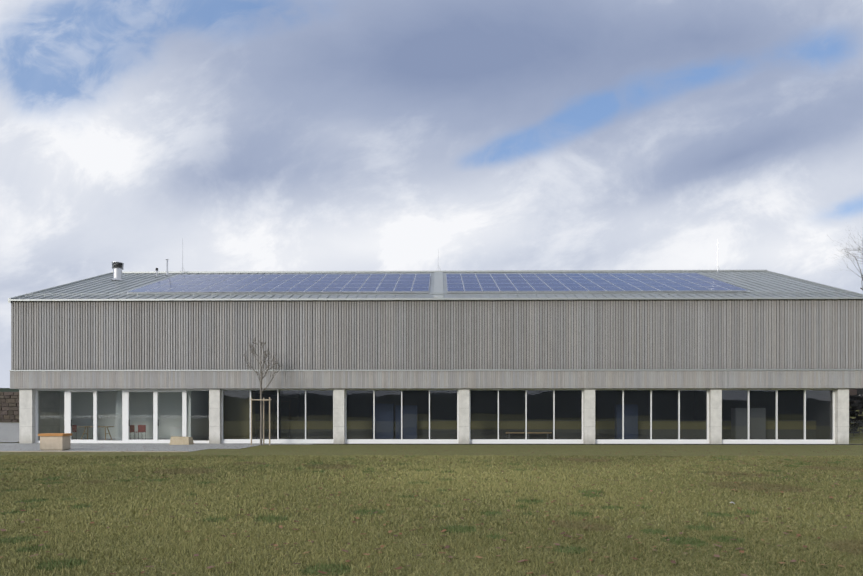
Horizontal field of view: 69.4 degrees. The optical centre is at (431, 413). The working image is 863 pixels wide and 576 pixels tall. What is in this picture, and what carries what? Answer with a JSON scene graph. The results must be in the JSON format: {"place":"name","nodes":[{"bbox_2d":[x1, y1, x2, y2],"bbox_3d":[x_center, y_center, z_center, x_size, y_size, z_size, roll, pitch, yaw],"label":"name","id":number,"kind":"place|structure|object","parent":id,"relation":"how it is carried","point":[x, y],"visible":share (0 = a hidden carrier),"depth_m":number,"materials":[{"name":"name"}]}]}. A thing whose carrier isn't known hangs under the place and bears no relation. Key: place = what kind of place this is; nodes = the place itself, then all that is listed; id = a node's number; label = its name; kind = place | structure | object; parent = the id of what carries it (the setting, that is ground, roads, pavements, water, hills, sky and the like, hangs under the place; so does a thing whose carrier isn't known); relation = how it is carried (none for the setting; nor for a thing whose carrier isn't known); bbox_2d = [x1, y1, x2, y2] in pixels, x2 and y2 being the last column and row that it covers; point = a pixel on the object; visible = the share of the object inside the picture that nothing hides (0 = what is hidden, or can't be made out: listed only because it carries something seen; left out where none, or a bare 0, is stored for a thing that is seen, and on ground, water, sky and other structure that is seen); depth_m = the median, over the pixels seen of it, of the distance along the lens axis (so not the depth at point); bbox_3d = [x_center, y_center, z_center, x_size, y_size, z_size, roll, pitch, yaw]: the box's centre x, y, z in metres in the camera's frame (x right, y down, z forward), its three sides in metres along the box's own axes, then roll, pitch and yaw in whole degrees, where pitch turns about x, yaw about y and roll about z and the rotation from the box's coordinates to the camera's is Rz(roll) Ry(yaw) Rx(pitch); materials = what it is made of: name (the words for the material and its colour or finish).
{"place":"outdoors","nodes":[
{"label":"outdoors","id":0,"kind":"place"},
{"bbox_2d":[0,388,18,391],"bbox_3d":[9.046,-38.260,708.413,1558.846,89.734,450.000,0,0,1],"label":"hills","id":1,"kind":"structure","parent":0,"point":[8,390],"depth_m":767.31,"materials":[{"name":"green plant"}]},
{"bbox_2d":[39,391,59,439],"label":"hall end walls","id":2,"kind":"structure","parent":0,"point":[56,411],"depth_m":36.18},
{"bbox_2d":[111,262,123,280],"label":"roof vent stack","id":3,"kind":"object","parent":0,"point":[117,267],"visible":0.92,"depth_m":40.81,"materials":[{"name":"silver metal"}]},
{"bbox_2d":[130,425,134,439],"bbox_3d":[-17.284,1.047,35.599,0.440,0.840,0.440,0,0,1],"label":"chair","id":4,"kind":"object","parent":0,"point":[132,427],"depth_m":35.78,"materials":[{"name":"red"}]},
{"bbox_2d":[138,425,145,439],"bbox_3d":[-16.634,1.047,35.590,0.440,0.840,0.440,0,0,1],"label":"chair","id":5,"kind":"object","parent":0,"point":[141,428],"depth_m":35.77,"materials":[{"name":"red"}]},
{"bbox_2d":[0,423,315,451],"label":"entrance paving","id":6,"kind":"structure","parent":0,"point":[9,432],"depth_m":31.56,"materials":[{"name":"grey concrete"}]},
{"bbox_2d":[38,433,71,450],"bbox_3d":[-16.590,1.232,27.489,1.120,0.750,0.700,0,0,1],"label":"seat block","id":7,"kind":"object","parent":6,"relation":"on","point":[55,441],"depth_m":27.19,"materials":[{"name":"concrete"}]},
{"bbox_2d":[169,436,193,444],"bbox_3d":[-13.074,1.406,32.648,1.056,0.478,0.645,0,0,1],"label":"sandstone block","id":8,"kind":"object","parent":6,"relation":"on","point":[178,440],"depth_m":32.36,"materials":[{"name":"beige stone"}]},
{"bbox_2d":[249,397,271,445],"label":"tree stakes","id":9,"kind":"object","parent":6,"relation":"on","point":[263,399],"visible":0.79,"depth_m":31.81,"materials":[{"name":"brown wood"}]},
{"bbox_2d":[0,409,862,575],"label":"lawn","id":10,"kind":"structure","parent":0,"point":[472,450],"depth_m":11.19,"materials":[{"name":"green plant"}]},
{"bbox_2d":[0,392,18,421],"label":"stone retaining wall","id":11,"kind":"structure","parent":10,"relation":"on","point":[9,406],"depth_m":45.85,"materials":[{"name":"brown stone"}]},
{"bbox_2d":[244,340,280,444],"bbox_3d":[-8.695,-1.177,32.045,1.850,5.671,1.650,0,0,-35],"label":"young tree","id":12,"kind":"object","parent":10,"relation":"on","point":[260,363],"visible":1,"depth_m":32.05,"materials":[{"name":"brown plant"}]},
{"bbox_2d":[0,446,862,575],"bbox_3d":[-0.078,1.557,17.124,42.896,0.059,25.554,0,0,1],"label":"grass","id":13,"kind":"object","parent":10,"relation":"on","point":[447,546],"visible":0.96,"depth_m":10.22,"materials":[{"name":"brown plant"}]},
{"bbox_2d":[827,227,862,289],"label":"bare tree","id":14,"kind":"object","parent":10,"relation":"on","point":[859,247],"visible":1,"depth_m":49.32,"materials":[{"name":"brown plant"}]},
{"bbox_2d":[849,394,862,434],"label":"bank hedge","id":15,"kind":"object","parent":10,"relation":"on","point":[856,405],"visible":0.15,"depth_m":39.87,"materials":[{"name":"green plant"}]},
{"bbox_2d":[849,389,862,401],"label":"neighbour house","id":16,"kind":"structure","parent":10,"relation":"on","point":[855,391],"depth_m":54.99,"materials":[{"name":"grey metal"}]},
{"bbox_2d":[849,420,862,439],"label":"bank fence","id":17,"kind":"object","parent":10,"relation":"on","point":[853,422],"visible":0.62,"depth_m":36.15,"materials":[{"name":"silver metal"}]},
{"bbox_2d":[0,0,862,387],"label":"sky","id":18,"kind":"structure","parent":0,"point":[222,135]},
{"bbox_2d":[19,388,848,443],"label":"concrete columns","id":19,"kind":"structure","parent":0,"point":[26,415],"depth_m":33.50,"materials":[{"name":"grey concrete"}]},
{"bbox_2d":[10,370,862,388],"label":"concrete beam","id":20,"kind":"structure","parent":19,"relation":"on","point":[400,379],"depth_m":33.40,"materials":[{"name":"grey concrete"}]},
{"bbox_2d":[35,388,834,443],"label":"window frames","id":21,"kind":"structure","parent":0,"point":[125,413],"depth_m":33.80,"materials":[{"name":"grey metal"}]},
{"bbox_2d":[38,390,832,440],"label":"hall glazing","id":22,"kind":"structure","parent":21,"relation":"in","point":[410,424],"depth_m":33.85,"materials":[{"name":"clear glass"}]},
{"bbox_2d":[39,415,208,418],"bbox_3d":[-16.771,0.147,34.068,9.425,0.200,0.001,0,0,1],"label":"hall glass manifestation","id":23,"kind":"object","parent":22,"relation":"attached to","point":[140,415],"visible":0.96,"depth_m":34.05,"materials":[{"name":"white"}]},
{"bbox_2d":[57,390,831,439],"bbox_3d":[0.146,-0.353,43.565,44.450,11.020,20.015,0,0,1],"label":"hall interior","id":24,"kind":"object","parent":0,"point":[514,406],"depth_m":37.13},
{"bbox_2d":[208,388,861,397],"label":"ceiling","id":25,"kind":"structure","parent":0,"point":[541,388],"depth_m":33.61,"materials":[{"name":"grey concrete"}]},
{"label":"ground","id":26,"kind":"structure","parent":0,"visible":0},
{"bbox_2d":[0,451,188,451],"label":"entrance paving kerb","id":27,"kind":"structure","parent":26,"relation":"on","point":[93,451],"depth_m":26.34,"materials":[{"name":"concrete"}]},
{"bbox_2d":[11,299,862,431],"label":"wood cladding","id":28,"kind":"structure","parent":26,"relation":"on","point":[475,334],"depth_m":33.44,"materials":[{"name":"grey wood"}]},
{"bbox_2d":[72,425,76,431],"bbox_3d":[-20.634,1.047,35.642,0.440,0.840,0.440,0,0,1],"label":"chair","id":29,"kind":"object","parent":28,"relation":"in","point":[74,427],"depth_m":35.82,"materials":[{"name":"red"}]},
{"bbox_2d":[81,426,113,439],"bbox_3d":[-19.036,1.091,35.422,1.600,0.768,0.800,0,0,1],"label":"table","id":30,"kind":"object","parent":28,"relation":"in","point":[98,426],"depth_m":35.28,"materials":[{"name":"brown wood"}]},
{"bbox_2d":[165,259,168,275],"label":"vent pipe","id":31,"kind":"object","parent":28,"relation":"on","point":[166,267],"visible":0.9,"depth_m":42.97,"materials":[{"name":"silver metal"}]},
{"bbox_2d":[8,270,862,302],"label":"hall roof","id":32,"kind":"structure","parent":28,"relation":"on","point":[763,284],"depth_m":35.08,"materials":[{"name":"grey metal"}]},
{"bbox_2d":[127,273,749,292],"bbox_3d":[0.308,-8.158,38.729,35.100,2.708,7.300,0,0,1],"label":"roof solar array","id":33,"kind":"object","parent":32,"relation":"on","point":[457,283],"visible":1,"depth_m":38.03,"materials":[{"name":"blue glass"}]},
{"bbox_2d":[717,239,720,271],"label":"lightning rod","id":34,"kind":"object","parent":32,"relation":"on","point":[717,256],"visible":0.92,"depth_m":43.51,"materials":[{"name":"silver metal"}]},
{"bbox_2d":[9,369,862,370],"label":"ledge","id":35,"kind":"object","parent":28,"relation":"attached to","point":[488,370],"visible":1,"depth_m":33.29,"materials":[{"name":"grey concrete"}]},
{"bbox_2d":[372,404,765,438],"bbox_3d":[7.771,0.432,35.787,22.400,2.070,0.570,0,0,1],"label":"gallery cabinet","id":36,"kind":"object","parent":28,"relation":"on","point":[633,434],"depth_m":35.64,"materials":[{"name":"blue"}]},
{"bbox_2d":[316,443,862,444],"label":"facade gravel strip","id":37,"kind":"object","parent":26,"relation":"on","point":[617,444],"visible":0.33,"depth_m":32.68,"materials":[{"name":"grey gravel"}]}
]}

